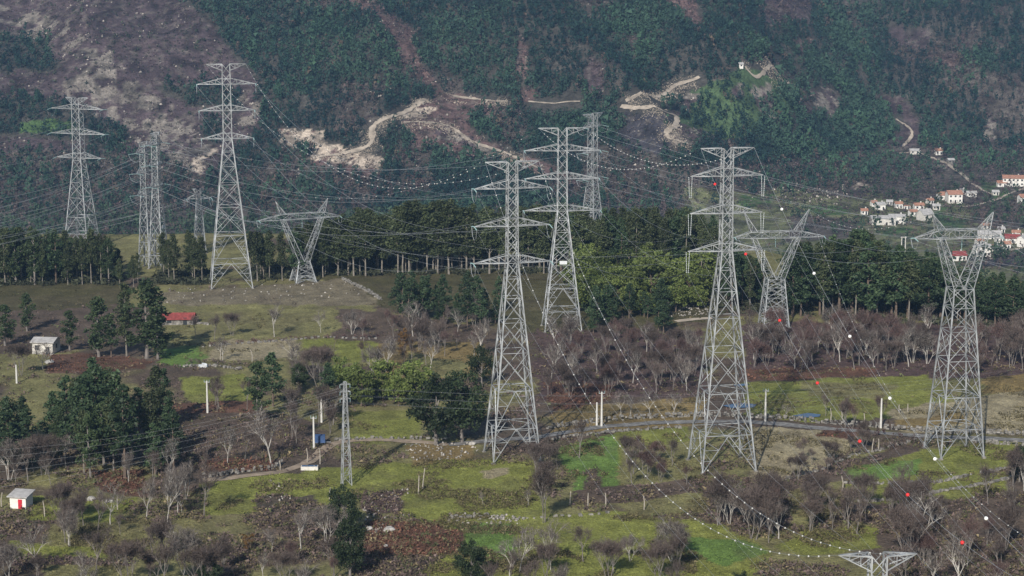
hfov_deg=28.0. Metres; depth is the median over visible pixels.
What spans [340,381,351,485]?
lattice mast
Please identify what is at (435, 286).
pine tree
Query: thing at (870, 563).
lattice pylon
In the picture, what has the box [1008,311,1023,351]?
bare tree
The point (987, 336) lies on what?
bare tree
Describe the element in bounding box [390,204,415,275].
eucalyptus tree
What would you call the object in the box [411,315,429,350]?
bare tree
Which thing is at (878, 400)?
bare tree
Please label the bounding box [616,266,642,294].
acacia tree
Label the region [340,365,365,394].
acacia tree
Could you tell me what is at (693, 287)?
acacia tree
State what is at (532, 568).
bare tree
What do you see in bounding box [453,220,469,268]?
eucalyptus tree
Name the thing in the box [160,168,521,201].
overhead wire
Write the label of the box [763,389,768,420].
concrete pole
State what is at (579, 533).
bare tree
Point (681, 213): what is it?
pine tree
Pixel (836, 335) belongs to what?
bare tree
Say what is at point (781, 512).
bare tree
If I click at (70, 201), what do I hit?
overhead wire
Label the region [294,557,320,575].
bare tree
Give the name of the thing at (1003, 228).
house
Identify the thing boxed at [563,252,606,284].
acacia tree
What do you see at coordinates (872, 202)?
house
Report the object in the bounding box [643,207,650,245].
eucalyptus tree
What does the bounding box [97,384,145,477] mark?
pine tree
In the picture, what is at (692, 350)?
bare tree
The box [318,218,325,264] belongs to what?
eucalyptus tree
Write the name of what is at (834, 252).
overhead wire
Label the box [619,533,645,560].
bare tree
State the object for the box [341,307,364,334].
bare tree
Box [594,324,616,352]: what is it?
bare tree
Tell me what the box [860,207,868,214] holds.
house
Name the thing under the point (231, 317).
bare tree
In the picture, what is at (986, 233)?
house
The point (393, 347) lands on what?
bare tree
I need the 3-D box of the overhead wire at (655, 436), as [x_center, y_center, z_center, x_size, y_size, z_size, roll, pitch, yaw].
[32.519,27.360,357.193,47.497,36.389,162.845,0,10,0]
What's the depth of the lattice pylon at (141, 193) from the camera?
681.51 m
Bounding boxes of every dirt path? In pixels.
[199,438,447,481]
[674,317,711,321]
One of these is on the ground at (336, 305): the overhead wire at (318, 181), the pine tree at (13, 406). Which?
the pine tree at (13, 406)
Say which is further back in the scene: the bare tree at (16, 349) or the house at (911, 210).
the house at (911, 210)
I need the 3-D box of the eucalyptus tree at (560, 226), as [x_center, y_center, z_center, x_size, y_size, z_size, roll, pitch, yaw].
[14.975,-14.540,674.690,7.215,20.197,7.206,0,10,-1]
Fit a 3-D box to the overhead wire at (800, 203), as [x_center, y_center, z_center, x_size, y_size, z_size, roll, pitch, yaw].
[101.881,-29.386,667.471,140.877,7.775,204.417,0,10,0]
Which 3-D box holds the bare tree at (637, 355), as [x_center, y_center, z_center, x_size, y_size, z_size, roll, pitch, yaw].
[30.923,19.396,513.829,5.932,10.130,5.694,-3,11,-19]
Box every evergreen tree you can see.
[0,304,16,345]
[4,227,27,283]
[18,292,36,330]
[21,229,48,284]
[33,230,42,251]
[41,232,53,274]
[49,410,71,461]
[51,400,77,446]
[59,310,78,350]
[66,237,74,277]
[75,411,103,477]
[83,295,115,356]
[90,400,110,465]
[97,237,116,281]
[113,247,123,278]
[117,277,171,358]
[140,308,174,359]
[194,556,223,575]
[242,361,272,420]
[290,363,309,390]
[327,483,362,524]
[330,513,367,575]
[403,371,464,444]
[434,368,491,441]
[452,537,489,575]
[465,344,495,385]
[732,570,747,575]
[1011,444,1023,481]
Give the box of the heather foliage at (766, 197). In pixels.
[0,0,1023,220]
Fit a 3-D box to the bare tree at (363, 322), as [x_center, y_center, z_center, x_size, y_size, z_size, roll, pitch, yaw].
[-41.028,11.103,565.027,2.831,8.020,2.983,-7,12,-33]
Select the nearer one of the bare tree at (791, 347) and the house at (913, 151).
the bare tree at (791, 347)
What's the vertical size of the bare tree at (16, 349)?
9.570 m
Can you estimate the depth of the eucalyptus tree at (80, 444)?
427.67 m
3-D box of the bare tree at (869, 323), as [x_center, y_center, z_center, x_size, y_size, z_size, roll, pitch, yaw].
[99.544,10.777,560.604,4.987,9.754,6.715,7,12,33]
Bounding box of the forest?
[0,0,1023,214]
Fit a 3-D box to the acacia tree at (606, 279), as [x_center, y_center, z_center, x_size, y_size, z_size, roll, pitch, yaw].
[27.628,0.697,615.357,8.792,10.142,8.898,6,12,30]
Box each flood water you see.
[723,403,755,407]
[794,413,820,417]
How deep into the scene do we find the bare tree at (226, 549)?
364.94 m
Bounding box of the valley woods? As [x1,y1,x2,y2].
[0,157,1023,277]
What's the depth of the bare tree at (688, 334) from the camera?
537.31 m
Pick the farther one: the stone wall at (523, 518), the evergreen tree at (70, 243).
the evergreen tree at (70, 243)
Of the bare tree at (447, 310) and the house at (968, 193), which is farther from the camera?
the house at (968, 193)
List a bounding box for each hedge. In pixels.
[185,358,242,364]
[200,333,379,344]
[550,386,614,393]
[588,486,697,495]
[700,474,754,483]
[780,434,914,480]
[821,427,902,436]
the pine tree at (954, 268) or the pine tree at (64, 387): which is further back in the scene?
the pine tree at (954, 268)
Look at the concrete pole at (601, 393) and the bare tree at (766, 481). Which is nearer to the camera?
the bare tree at (766, 481)
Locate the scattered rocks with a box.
[0,0,847,203]
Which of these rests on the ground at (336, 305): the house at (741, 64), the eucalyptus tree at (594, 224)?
the eucalyptus tree at (594, 224)
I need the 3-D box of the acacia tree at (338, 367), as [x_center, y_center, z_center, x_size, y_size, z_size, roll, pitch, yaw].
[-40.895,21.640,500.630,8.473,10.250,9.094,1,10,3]
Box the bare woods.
[0,0,1023,218]
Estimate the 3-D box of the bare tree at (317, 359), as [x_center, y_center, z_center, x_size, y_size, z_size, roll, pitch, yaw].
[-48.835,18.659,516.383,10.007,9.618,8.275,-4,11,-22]
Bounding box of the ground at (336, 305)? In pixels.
[0,219,1023,575]
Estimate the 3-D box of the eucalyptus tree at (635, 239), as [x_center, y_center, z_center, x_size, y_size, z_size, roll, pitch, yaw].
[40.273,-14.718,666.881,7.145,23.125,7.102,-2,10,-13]
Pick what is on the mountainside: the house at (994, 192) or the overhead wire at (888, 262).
the house at (994, 192)
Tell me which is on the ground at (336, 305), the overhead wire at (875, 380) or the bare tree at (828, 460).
the bare tree at (828, 460)
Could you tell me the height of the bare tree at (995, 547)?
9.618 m
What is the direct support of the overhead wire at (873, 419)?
attached to the lattice pylon at (730, 211)
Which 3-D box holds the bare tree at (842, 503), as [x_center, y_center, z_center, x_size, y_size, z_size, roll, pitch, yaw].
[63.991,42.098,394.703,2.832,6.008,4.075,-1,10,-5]
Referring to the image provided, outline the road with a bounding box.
[448,419,1023,445]
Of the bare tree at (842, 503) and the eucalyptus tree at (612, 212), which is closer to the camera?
the bare tree at (842, 503)
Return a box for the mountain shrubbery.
[2,0,995,195]
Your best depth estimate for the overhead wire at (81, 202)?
647.71 m
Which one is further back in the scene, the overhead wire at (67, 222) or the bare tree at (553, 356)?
the overhead wire at (67, 222)
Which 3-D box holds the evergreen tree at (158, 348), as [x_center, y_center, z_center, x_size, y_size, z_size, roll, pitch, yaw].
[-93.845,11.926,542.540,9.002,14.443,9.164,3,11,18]
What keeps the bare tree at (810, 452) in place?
on the ground at (336, 305)
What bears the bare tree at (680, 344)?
on the ground at (336, 305)
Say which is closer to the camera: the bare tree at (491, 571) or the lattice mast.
the bare tree at (491, 571)
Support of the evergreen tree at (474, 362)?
on the ground at (336, 305)
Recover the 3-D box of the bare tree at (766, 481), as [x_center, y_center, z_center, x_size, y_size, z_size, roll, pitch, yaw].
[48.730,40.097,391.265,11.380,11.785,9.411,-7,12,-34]
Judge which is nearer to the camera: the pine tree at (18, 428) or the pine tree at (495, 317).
the pine tree at (18, 428)
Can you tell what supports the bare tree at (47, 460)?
on the ground at (336, 305)
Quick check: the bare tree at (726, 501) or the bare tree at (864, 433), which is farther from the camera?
the bare tree at (864, 433)
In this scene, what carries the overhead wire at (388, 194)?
attached to the lattice pylon at (156, 164)
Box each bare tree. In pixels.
[0,436,32,480]
[0,542,25,575]
[5,341,34,375]
[9,455,22,481]
[13,436,40,480]
[13,521,52,568]
[23,432,63,474]
[27,434,39,471]
[28,553,46,575]
[33,342,55,368]
[36,453,52,484]
[43,475,79,515]
[52,503,72,542]
[56,431,75,466]
[56,505,82,545]
[57,497,86,529]
[69,486,89,524]
[72,548,98,574]
[75,563,98,575]
[79,523,114,570]
[90,493,111,531]
[93,482,130,524]
[104,536,152,575]
[113,513,123,529]
[121,449,134,480]
[137,476,156,518]
[138,547,155,575]
[142,522,161,561]
[144,542,169,575]
[145,448,161,482]
[145,531,178,575]
[149,514,177,550]
[160,435,179,478]
[160,470,186,520]
[162,465,187,512]
[162,522,204,575]
[163,463,175,477]
[173,489,186,511]
[173,536,227,575]
[175,461,187,486]
[176,458,195,499]
[188,314,200,338]
[195,437,210,487]
[195,462,218,514]
[205,379,222,408]
[208,312,219,339]
[208,374,224,404]
[209,382,224,410]
[211,534,235,567]
[214,336,227,359]
[219,427,237,462]
[222,312,240,334]
[238,376,253,411]
[240,425,254,457]
[245,402,280,463]
[258,551,270,573]
[261,527,276,544]
[267,549,305,575]
[269,301,284,336]
[276,338,303,371]
[279,383,301,412]
[281,399,300,436]
[284,540,298,563]
[286,411,305,443]
[288,358,306,371]
[290,389,301,414]
[292,504,314,549]
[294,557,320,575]
[297,341,339,386]
[304,344,334,379]
[307,502,347,543]
[310,382,334,425]
[312,309,326,329]
[315,388,334,417]
[317,532,341,575]
[320,384,349,424]
[323,402,338,433]
[328,556,337,574]
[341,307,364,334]
[357,341,367,359]
[358,317,367,340]
[360,344,382,371]
[376,335,398,361]
[381,335,398,361]
[384,305,399,337]
[396,318,404,329]
[397,344,405,363]
[400,301,428,335]
[400,317,414,333]
[407,334,416,361]
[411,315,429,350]
[413,311,430,344]
[416,326,430,343]
[417,337,430,360]
[421,337,441,369]
[427,316,437,339]
[428,317,447,352]
[428,324,440,349]
[439,329,449,355]
[441,302,451,325]
[450,308,466,331]
[453,329,458,349]
[466,334,477,350]
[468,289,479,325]
[468,312,477,322]
[470,318,489,345]
[476,316,490,342]
[478,560,498,575]
[495,537,528,575]
[504,546,521,575]
[511,523,540,571]
[519,555,542,575]
[522,441,556,467]
[524,489,530,500]
[527,447,542,470]
[529,459,556,521]
[532,540,559,575]
[534,456,562,498]
[537,516,570,569]
[540,362,559,394]
[541,375,554,388]
[543,434,550,457]
[544,343,564,377]
[545,315,561,344]
[545,444,557,459]
[546,336,566,364]
[549,562,570,575]
[550,441,562,468]
[552,332,567,358]
[554,360,574,392]
[559,320,576,345]
[559,372,578,394]
[561,311,580,344]
[561,351,579,383]
[565,343,578,366]
[565,346,583,372]
[566,525,592,561]
[570,417,593,457]
[571,328,581,355]
[574,332,589,362]
[578,368,594,397]
[586,344,604,368]
[589,538,633,575]
[590,336,602,362]
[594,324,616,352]
[598,351,610,380]
[599,533,616,573]
[600,360,620,394]
[606,315,617,342]
[610,336,626,356]
[612,321,623,350]
[612,350,625,384]
[613,391,627,408]
[618,316,636,344]
[618,434,634,461]
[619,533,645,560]
[622,458,640,484]
[623,327,631,360]
[623,393,634,413]
[624,441,647,473]
[625,348,643,382]
[627,341,643,371]
[628,324,641,353]
[630,433,646,464]
[637,389,658,412]
[638,322,657,351]
[638,449,657,477]
[640,534,673,575]
[642,320,654,330]
[642,351,651,375]
[643,327,660,351]
[644,347,674,384]
[645,359,665,393]
[648,439,665,459]
[653,514,691,561]
[654,339,668,360]
[656,454,666,477]
[656,462,667,480]
[663,559,686,575]
[664,358,682,389]
[665,439,677,464]
[666,327,687,357]
[666,354,678,379]
[666,391,684,410]
[666,530,691,573]
[674,353,696,378]
[676,338,686,354]
[677,359,688,379]
[680,343,691,360]
[680,344,705,376]
[682,362,695,389]
[682,465,690,484]
[683,322,695,363]
[688,333,709,368]
[694,323,702,343]
[706,469,735,524]
[708,474,734,521]
[712,481,740,523]
[723,482,780,539]
[725,474,743,517]
[730,483,751,522]
[742,305,761,332]
[743,321,767,359]
[744,484,764,529]
[749,338,766,367]
[750,467,793,527]
[752,325,784,351]
[758,344,773,365]
[760,500,784,542]
[761,307,778,322]
[762,321,777,344]
[765,499,791,538]
[766,483,780,533]
[768,332,778,350]
[769,304,786,327]
[773,304,786,342]
[778,334,784,353]
[780,334,807,368]
[781,404,792,413]
[786,453,809,479]
[795,315,810,341]
[796,311,821,345]
[796,340,811,372]
[796,436,807,451]
[797,327,818,365]
[798,480,823,525]
[799,466,831,512]
[799,491,826,529]
[803,340,819,368]
[804,327,822,361]
[808,448,816,459]
[814,324,826,346]
[818,327,834,354]
[819,321,831,345]
[820,394,830,415]
[820,440,843,457]
[821,302,852,333]
[821,456,831,466]
[822,483,840,518]
[825,500,840,529]
[827,320,860,361]
[827,335,838,356]
[829,309,855,332]
[830,317,846,345]
[836,483,861,527]
[837,395,853,427]
[839,317,862,357]
[839,496,850,519]
[840,329,855,368]
[847,433,854,444]
[847,471,879,502]
[849,328,871,364]
[849,402,860,428]
[852,308,874,346]
[852,489,872,533]
[856,428,873,449]
[857,485,877,519]
[858,324,876,354]
[858,419,870,429]
[862,343,880,366]
[867,311,883,336]
[868,323,885,361]
[872,336,890,354]
[872,339,882,362]
[874,393,888,422]
[876,310,901,341]
[876,316,904,340]
[877,339,895,370]
[878,499,930,569]
[881,337,906,367]
[882,477,901,518]
[883,321,908,362]
[884,540,920,575]
[890,481,912,511]
[891,320,928,362]
[891,459,913,503]
[891,472,909,503]
[892,472,934,508]
[895,327,914,366]
[904,489,949,531]
[905,317,915,327]
[907,310,920,343]
[908,472,939,507]
[911,531,936,567]
[913,330,948,363]
[915,506,928,514]
[916,300,937,327]
[916,321,932,354]
[917,548,947,575]
[926,495,941,527]
[936,494,951,522]
[940,524,975,575]
[942,508,962,541]
[958,324,980,351]
[960,511,982,568]
[962,313,986,343]
[969,353,984,375]
[971,322,985,341]
[973,341,988,372]
[976,341,988,368]
[978,323,991,345]
[978,461,999,503]
[981,510,998,540]
[982,513,996,542]
[983,524,1009,561]
[983,557,1007,575]
[987,317,1013,358]
[987,340,998,364]
[988,321,1005,362]
[991,525,1009,562]
[995,498,1023,549]
[996,339,1017,366]
[999,488,1018,502]
[1001,322,1023,365]
[1001,478,1019,504]
[1004,444,1023,486]
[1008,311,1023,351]
[1015,332,1023,368]
[1017,460,1023,490]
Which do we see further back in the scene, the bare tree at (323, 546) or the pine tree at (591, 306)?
the pine tree at (591, 306)
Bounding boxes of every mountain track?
[318,98,427,157]
[404,121,544,169]
[453,95,506,101]
[528,101,579,103]
[620,104,688,144]
[625,76,699,101]
[744,64,789,83]
[896,119,912,145]
[902,152,992,194]
[953,188,1023,206]
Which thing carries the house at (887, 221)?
on the mountainside
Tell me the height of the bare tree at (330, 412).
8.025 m
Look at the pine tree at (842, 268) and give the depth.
596.56 m
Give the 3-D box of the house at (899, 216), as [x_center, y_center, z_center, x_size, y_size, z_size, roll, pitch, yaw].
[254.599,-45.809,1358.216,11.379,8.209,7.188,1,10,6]
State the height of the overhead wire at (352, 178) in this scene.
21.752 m
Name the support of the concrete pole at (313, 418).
on the ground at (336, 305)
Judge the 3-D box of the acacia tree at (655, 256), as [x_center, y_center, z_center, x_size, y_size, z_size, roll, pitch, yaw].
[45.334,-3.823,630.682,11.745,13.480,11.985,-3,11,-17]
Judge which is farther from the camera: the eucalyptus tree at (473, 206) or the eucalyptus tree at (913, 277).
the eucalyptus tree at (473, 206)
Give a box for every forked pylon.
[256,199,341,284]
[733,209,825,327]
[910,212,1003,459]
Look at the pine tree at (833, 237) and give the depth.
612.42 m
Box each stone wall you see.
[179,364,241,369]
[194,322,208,324]
[202,336,376,346]
[202,459,282,477]
[334,435,446,440]
[341,276,382,299]
[450,511,608,519]
[546,411,1023,434]
[551,425,681,439]
[783,438,916,479]
[842,467,1006,484]
[857,475,1018,502]
[971,437,1023,445]
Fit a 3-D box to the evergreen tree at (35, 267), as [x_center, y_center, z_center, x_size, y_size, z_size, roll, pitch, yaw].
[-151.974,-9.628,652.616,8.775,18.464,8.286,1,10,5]
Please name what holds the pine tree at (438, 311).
on the ground at (336, 305)
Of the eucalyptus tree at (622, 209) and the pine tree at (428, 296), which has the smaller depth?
the pine tree at (428, 296)
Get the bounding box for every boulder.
[45,359,53,363]
[384,526,394,531]
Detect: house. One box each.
[30,337,60,354]
[738,62,743,68]
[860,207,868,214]
[869,199,877,206]
[869,215,896,225]
[875,200,885,209]
[888,212,905,223]
[894,200,903,208]
[907,208,917,215]
[909,148,920,154]
[912,201,924,209]
[915,208,933,221]
[925,197,933,203]
[932,202,940,209]
[934,147,942,154]
[936,191,944,199]
[945,189,962,203]
[946,158,954,163]
[949,249,967,260]
[966,191,976,196]
[972,242,991,256]
[974,237,983,243]
[976,230,1001,238]
[991,190,999,194]
[994,234,1003,242]
[996,180,1006,186]
[997,225,1005,232]
[1001,174,1023,186]
[1002,239,1011,247]
[1004,233,1020,243]
[1011,228,1020,233]
[1017,194,1023,201]
[1017,233,1023,246]
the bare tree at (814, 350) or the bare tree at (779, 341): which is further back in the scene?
the bare tree at (779, 341)
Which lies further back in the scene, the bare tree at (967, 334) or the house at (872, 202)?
the house at (872, 202)
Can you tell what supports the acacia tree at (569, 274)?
on the ground at (336, 305)
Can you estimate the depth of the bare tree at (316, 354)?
505.02 m
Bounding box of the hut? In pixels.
[6,488,34,508]
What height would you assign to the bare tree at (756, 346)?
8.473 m
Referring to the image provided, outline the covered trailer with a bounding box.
[315,434,324,444]
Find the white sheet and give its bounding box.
[198,363,207,367]
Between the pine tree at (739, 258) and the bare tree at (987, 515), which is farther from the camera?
the pine tree at (739, 258)
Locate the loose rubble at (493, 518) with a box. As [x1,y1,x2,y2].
[166,282,713,533]
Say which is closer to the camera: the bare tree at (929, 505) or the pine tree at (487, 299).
the bare tree at (929, 505)
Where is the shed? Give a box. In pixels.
[162,312,196,324]
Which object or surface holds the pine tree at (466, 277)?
on the ground at (336, 305)
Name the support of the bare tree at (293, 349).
on the ground at (336, 305)
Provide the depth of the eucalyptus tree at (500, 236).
668.69 m
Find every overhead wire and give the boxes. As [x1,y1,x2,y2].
[0,144,168,213]
[0,170,156,228]
[0,176,148,225]
[0,191,151,238]
[0,195,154,244]
[1,148,153,207]
[1,155,142,198]
[1,185,170,243]
[2,171,147,222]
[2,404,334,479]
[3,155,150,206]
[3,402,348,486]
[4,175,143,216]
[4,198,141,235]
[4,398,338,471]
[6,389,343,456]
[7,389,335,449]
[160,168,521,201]
[162,129,536,198]
[165,149,520,171]
[167,193,516,235]
[172,185,596,232]
[173,144,591,169]
[173,164,596,199]
[199,89,469,196]
[200,114,467,234]
[203,143,469,271]
[209,68,528,184]
[246,65,477,188]
[256,113,540,231]
[258,145,538,268]
[261,91,539,195]
[262,223,724,259]
[304,228,770,267]
[342,385,960,403]
[347,219,815,256]
[350,374,1012,396]
[356,403,828,411]
[362,395,894,404]
[364,369,1016,395]
[477,271,660,571]
[486,211,781,575]
[491,182,835,556]
[499,275,697,558]
[539,163,891,553]
[544,134,690,169]
[555,195,892,574]
[555,233,813,571]
[555,268,760,570]
[577,128,1019,223]
[578,154,1019,234]
[580,181,1016,245]
[589,130,729,165]
[604,153,1020,238]
[604,179,1016,249]
[610,130,1020,227]
[690,199,984,573]
[691,281,892,573]
[693,243,905,542]
[701,150,1009,574]
[740,239,907,252]
[754,148,1020,553]
[766,204,1023,548]
[774,258,986,556]
[780,249,960,262]
[780,306,958,569]
[814,225,1021,534]
[828,239,983,251]
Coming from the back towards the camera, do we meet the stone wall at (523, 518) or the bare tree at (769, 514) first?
the stone wall at (523, 518)
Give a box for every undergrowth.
[0,253,1021,327]
[0,281,1023,575]
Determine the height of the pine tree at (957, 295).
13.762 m
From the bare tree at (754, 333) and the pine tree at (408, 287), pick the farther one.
the pine tree at (408, 287)
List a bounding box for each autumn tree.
[241,533,254,548]
[397,328,414,361]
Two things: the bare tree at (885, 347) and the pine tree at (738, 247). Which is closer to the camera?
the bare tree at (885, 347)
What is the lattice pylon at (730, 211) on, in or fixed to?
on the ground at (336, 305)
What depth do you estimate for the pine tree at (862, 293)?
597.36 m
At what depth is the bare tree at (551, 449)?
429.54 m
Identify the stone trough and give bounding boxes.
[301,465,317,469]
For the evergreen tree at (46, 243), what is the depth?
663.49 m
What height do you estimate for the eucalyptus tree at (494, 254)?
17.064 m
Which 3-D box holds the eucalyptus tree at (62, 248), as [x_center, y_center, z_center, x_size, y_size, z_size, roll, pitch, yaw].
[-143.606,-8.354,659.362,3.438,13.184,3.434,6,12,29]
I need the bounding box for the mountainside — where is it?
[0,0,1023,280]
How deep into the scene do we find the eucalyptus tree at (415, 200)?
671.99 m
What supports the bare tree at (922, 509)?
on the ground at (336, 305)
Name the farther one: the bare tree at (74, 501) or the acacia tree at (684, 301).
the acacia tree at (684, 301)
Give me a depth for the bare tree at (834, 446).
436.61 m
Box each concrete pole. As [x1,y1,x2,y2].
[15,365,17,382]
[204,380,209,412]
[310,416,316,447]
[320,400,322,422]
[596,402,597,424]
[599,391,604,425]
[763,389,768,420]
[880,398,882,427]
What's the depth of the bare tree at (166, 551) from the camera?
354.88 m
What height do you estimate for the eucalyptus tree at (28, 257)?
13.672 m
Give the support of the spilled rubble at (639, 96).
on the mountainside
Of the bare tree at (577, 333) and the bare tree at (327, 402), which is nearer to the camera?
the bare tree at (327, 402)
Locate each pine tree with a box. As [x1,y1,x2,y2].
[0,395,20,437]
[0,402,14,443]
[0,405,24,472]
[9,423,21,467]
[13,395,31,427]
[14,407,38,438]
[16,428,36,470]
[35,390,62,436]
[44,228,69,283]
[47,238,60,278]
[56,374,97,463]
[56,375,78,431]
[72,356,101,408]
[74,364,114,459]
[93,237,102,273]
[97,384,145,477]
[99,319,119,356]
[104,369,136,455]
[125,264,131,282]
[129,387,144,431]
[142,414,165,445]
[143,422,166,474]
[155,368,175,420]
[159,396,175,440]
[159,410,186,465]
[260,352,287,406]
[285,232,293,263]
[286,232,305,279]
[311,362,341,407]
[387,272,401,312]
[388,272,407,316]
[398,277,418,325]
[403,270,418,319]
[410,287,421,322]
[417,275,428,312]
[420,274,435,319]
[430,284,438,310]
[432,274,452,319]
[433,296,445,320]
[450,292,461,322]
[456,286,478,326]
[457,270,474,301]
[468,275,487,321]
[471,290,488,328]
[482,288,491,316]
[490,297,502,323]
[492,276,506,309]
[549,202,573,271]
[558,214,581,260]
[581,293,589,313]
[582,285,603,324]
[586,287,607,326]
[587,309,598,332]
[595,215,612,252]
[596,208,613,249]
[596,285,616,324]
[601,215,620,258]
[603,284,619,311]
[604,300,617,322]
[608,217,631,261]
[608,288,619,320]
[619,282,638,317]
[638,291,649,316]
[639,206,647,250]
[642,296,652,318]
[650,278,674,305]
[652,286,667,311]
[652,299,662,329]
[655,299,673,331]
[666,218,683,260]
[668,216,685,257]
[673,209,696,257]
[707,214,718,243]
[720,251,743,311]
[721,238,741,306]
[723,244,745,286]
[737,251,747,304]
[741,254,752,296]
[747,258,762,298]
[755,257,771,304]
[776,244,791,278]
[777,246,806,316]
[780,265,804,298]
[789,255,813,316]
[801,243,815,310]
[807,253,838,314]
[814,259,835,310]
[817,234,836,304]
[826,239,853,312]
[833,239,848,308]
[842,228,872,312]
[844,232,869,310]
[848,231,869,309]
[849,241,887,316]
[854,239,894,313]
[879,244,910,316]
[879,255,903,316]
[883,251,891,309]
[893,257,921,317]
[910,259,947,323]
[911,251,918,262]
[913,256,926,312]
[918,252,947,314]
[929,257,951,316]
[942,268,952,303]
[946,259,955,308]
[950,275,970,318]
[954,267,978,322]
[967,282,985,319]
[969,269,985,306]
[976,276,996,321]
[984,282,1008,323]
[989,271,1009,321]
[989,272,998,282]
[998,287,1012,320]
[1000,277,1023,325]
[1007,274,1019,299]
[1015,287,1023,311]
[1018,280,1023,302]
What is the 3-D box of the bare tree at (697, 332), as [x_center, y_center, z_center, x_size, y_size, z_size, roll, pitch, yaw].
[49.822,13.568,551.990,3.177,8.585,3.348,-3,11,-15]
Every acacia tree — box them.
[330,356,359,387]
[334,368,368,402]
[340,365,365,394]
[345,365,375,406]
[356,369,377,396]
[369,359,400,397]
[372,372,391,400]
[383,375,412,405]
[392,368,424,397]
[399,372,434,398]
[401,358,432,383]
[557,249,599,285]
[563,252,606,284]
[568,242,595,259]
[570,268,593,284]
[572,277,593,291]
[574,275,604,306]
[584,263,613,284]
[588,247,615,263]
[591,246,615,269]
[591,273,617,290]
[597,261,616,269]
[603,267,628,280]
[604,249,631,266]
[609,278,627,306]
[610,265,632,293]
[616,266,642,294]
[618,284,641,312]
[626,255,646,283]
[627,242,657,264]
[627,257,677,299]
[630,249,664,283]
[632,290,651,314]
[646,254,675,284]
[646,257,687,300]
[648,293,657,311]
[654,250,672,261]
[662,277,691,311]
[675,257,697,272]
[675,287,691,303]
[676,265,705,298]
[680,248,719,286]
[686,286,701,303]
[689,285,708,307]
[690,264,716,295]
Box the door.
[18,499,21,508]
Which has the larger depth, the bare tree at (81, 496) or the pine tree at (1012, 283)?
the pine tree at (1012, 283)
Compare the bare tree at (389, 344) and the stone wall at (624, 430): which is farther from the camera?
the bare tree at (389, 344)
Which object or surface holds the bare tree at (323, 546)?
on the ground at (336, 305)
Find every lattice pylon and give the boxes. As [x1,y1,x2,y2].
[47,97,108,238]
[128,141,158,268]
[140,131,170,268]
[184,188,212,253]
[196,63,256,289]
[470,160,553,464]
[523,127,601,332]
[576,112,608,223]
[686,147,764,474]
[838,551,916,575]
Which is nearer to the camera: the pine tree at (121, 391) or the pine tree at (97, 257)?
the pine tree at (121, 391)
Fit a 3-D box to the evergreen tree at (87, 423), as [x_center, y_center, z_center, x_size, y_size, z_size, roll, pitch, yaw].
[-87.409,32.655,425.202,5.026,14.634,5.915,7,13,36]
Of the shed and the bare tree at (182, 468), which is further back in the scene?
the shed
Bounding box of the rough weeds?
[26,305,1023,575]
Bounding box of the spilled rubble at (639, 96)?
[302,56,794,172]
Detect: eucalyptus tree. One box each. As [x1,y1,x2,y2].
[0,227,12,281]
[8,245,26,278]
[13,226,26,281]
[26,226,37,261]
[26,244,33,281]
[37,244,47,280]
[58,229,69,255]
[59,244,75,284]
[60,242,65,281]
[69,377,75,403]
[71,236,80,276]
[72,409,92,472]
[74,240,90,284]
[83,229,97,282]
[83,241,94,275]
[92,233,107,279]
[97,366,114,423]
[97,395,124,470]
[103,239,116,278]
[112,282,136,356]
[114,258,123,283]
[129,255,135,286]
[134,253,141,278]
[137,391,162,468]
[144,365,169,421]
[157,232,167,270]
[160,239,173,277]
[166,233,180,278]
[181,230,191,272]
[184,234,196,276]
[187,239,200,277]
[194,237,208,269]
[198,236,207,269]
[244,231,253,268]
[248,231,264,281]
[251,231,264,273]
[257,239,271,277]
[262,233,275,276]
[265,230,276,256]
[275,231,288,280]
[289,225,304,259]
[298,222,316,278]
[300,228,314,271]
[301,223,320,275]
[313,234,330,276]
[316,230,332,271]
[317,214,332,267]
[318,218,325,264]
[326,218,349,274]
[333,213,344,269]
[334,218,355,274]
[339,216,369,275]
[344,218,358,270]
[352,212,372,270]
[353,207,368,267]
[356,214,377,275]
[363,207,376,265]
[369,215,383,267]
[370,214,389,274]
[370,220,378,268]
[381,206,409,272]
[385,213,392,264]
[388,232,417,270]
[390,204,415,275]
[393,200,427,274]
[404,201,424,269]
[407,198,421,269]
[417,204,437,272]
[419,214,425,268]
[423,202,433,268]
[423,211,450,273]
[428,200,447,269]
[434,202,463,273]
[436,199,446,261]
[437,204,452,268]
[444,211,458,266]
[445,198,459,263]
[453,205,481,270]
[453,209,467,267]
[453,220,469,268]
[465,203,476,215]
[465,213,483,270]
[475,220,491,268]
[476,208,499,273]
[478,206,490,266]
[486,227,498,270]
[490,212,511,269]
[495,220,513,264]
[496,207,510,264]
[509,205,525,231]
[509,221,514,262]
[511,221,527,268]
[516,207,528,263]
[517,216,540,266]
[519,205,540,257]
[522,205,541,267]
[524,204,553,266]
[534,217,552,273]
[548,214,566,269]
[565,207,593,252]
[583,206,592,243]
[587,226,596,245]
[588,219,598,244]
[589,217,612,252]
[608,207,617,243]
[613,216,623,251]
[617,206,626,218]
[622,210,637,257]
[625,206,644,243]
[625,207,646,260]
[642,219,655,249]
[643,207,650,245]
[646,209,660,258]
[648,206,661,248]
[655,219,662,248]
[657,217,673,259]
[659,208,673,237]
[672,208,680,227]
[676,215,697,260]
[681,206,692,247]
[690,214,700,252]
[696,219,707,265]
[698,211,708,262]
[703,227,712,262]
[705,226,720,269]
[706,240,719,280]
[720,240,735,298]
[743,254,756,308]
[783,242,802,297]
[785,246,802,308]
[799,241,816,305]
[813,242,822,304]
[814,245,835,313]
[819,240,845,306]
[825,241,834,307]
[847,239,866,314]
[865,239,893,313]
[869,233,875,241]
[898,256,922,320]
[916,257,942,319]
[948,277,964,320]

